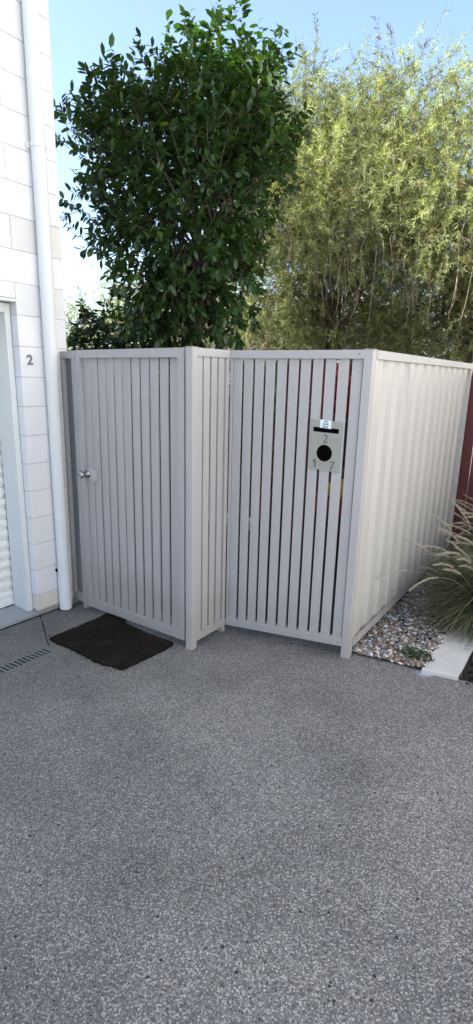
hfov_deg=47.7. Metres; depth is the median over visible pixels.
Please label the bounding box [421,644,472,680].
edging block
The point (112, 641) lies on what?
doormat
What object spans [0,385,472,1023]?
driveway
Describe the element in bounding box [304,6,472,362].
bottlebrush tree
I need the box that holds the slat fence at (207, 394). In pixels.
[185,346,377,658]
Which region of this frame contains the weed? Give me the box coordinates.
[397,646,434,661]
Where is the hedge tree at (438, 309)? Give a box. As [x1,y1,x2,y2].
[177,211,472,397]
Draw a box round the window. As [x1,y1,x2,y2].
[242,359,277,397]
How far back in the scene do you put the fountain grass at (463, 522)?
4.59 m
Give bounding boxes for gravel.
[352,557,466,667]
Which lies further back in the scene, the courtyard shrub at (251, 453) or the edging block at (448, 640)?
the courtyard shrub at (251, 453)
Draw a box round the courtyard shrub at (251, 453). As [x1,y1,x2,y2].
[209,384,287,570]
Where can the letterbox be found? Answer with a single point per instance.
(325, 444)
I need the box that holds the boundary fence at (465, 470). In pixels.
[98,362,472,558]
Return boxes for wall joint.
[0,609,56,629]
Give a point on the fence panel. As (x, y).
(69, 399)
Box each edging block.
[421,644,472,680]
[441,622,472,649]
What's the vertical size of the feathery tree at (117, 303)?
4.278 m
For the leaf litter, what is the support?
on the driveway
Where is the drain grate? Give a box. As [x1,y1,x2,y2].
[0,647,54,675]
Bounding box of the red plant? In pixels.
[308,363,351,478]
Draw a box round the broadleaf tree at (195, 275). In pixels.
[53,0,313,371]
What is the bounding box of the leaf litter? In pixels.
[15,630,353,844]
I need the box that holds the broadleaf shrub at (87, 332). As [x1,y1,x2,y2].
[66,298,206,547]
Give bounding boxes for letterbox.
[309,418,347,472]
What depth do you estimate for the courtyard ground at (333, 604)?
4.57 m
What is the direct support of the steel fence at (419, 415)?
on the driveway
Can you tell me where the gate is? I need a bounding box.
[74,347,185,640]
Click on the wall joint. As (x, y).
(28, 619)
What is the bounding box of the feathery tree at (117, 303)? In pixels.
[63,249,253,391]
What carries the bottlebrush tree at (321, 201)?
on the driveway
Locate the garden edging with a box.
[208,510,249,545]
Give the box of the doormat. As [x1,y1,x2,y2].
[50,612,172,669]
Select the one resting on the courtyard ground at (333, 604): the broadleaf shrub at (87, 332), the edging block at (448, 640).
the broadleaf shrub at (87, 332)
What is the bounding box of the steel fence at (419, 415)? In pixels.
[352,350,472,645]
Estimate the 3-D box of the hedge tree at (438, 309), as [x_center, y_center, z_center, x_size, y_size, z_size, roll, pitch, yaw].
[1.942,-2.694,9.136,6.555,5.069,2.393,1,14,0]
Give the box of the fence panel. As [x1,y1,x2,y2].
[59,351,90,607]
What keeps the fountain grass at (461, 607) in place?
on the gravel
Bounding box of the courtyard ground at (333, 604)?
[103,521,441,635]
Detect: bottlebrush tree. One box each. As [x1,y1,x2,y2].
[203,13,472,365]
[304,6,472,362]
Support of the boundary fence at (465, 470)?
on the driveway
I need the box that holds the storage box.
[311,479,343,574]
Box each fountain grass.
[375,499,472,649]
[421,498,472,594]
[441,494,472,562]
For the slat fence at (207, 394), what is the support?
on the driveway
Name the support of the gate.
on the driveway
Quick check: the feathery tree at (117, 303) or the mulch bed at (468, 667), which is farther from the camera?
the feathery tree at (117, 303)
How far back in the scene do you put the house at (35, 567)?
3.67 m
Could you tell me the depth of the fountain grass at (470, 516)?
4.12 m
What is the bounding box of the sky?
[48,0,472,350]
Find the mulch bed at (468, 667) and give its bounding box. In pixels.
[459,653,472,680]
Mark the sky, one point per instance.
(78, 28)
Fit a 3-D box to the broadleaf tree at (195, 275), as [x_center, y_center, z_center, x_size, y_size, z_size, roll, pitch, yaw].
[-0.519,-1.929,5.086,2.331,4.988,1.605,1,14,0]
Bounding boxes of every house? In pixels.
[0,0,79,628]
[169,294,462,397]

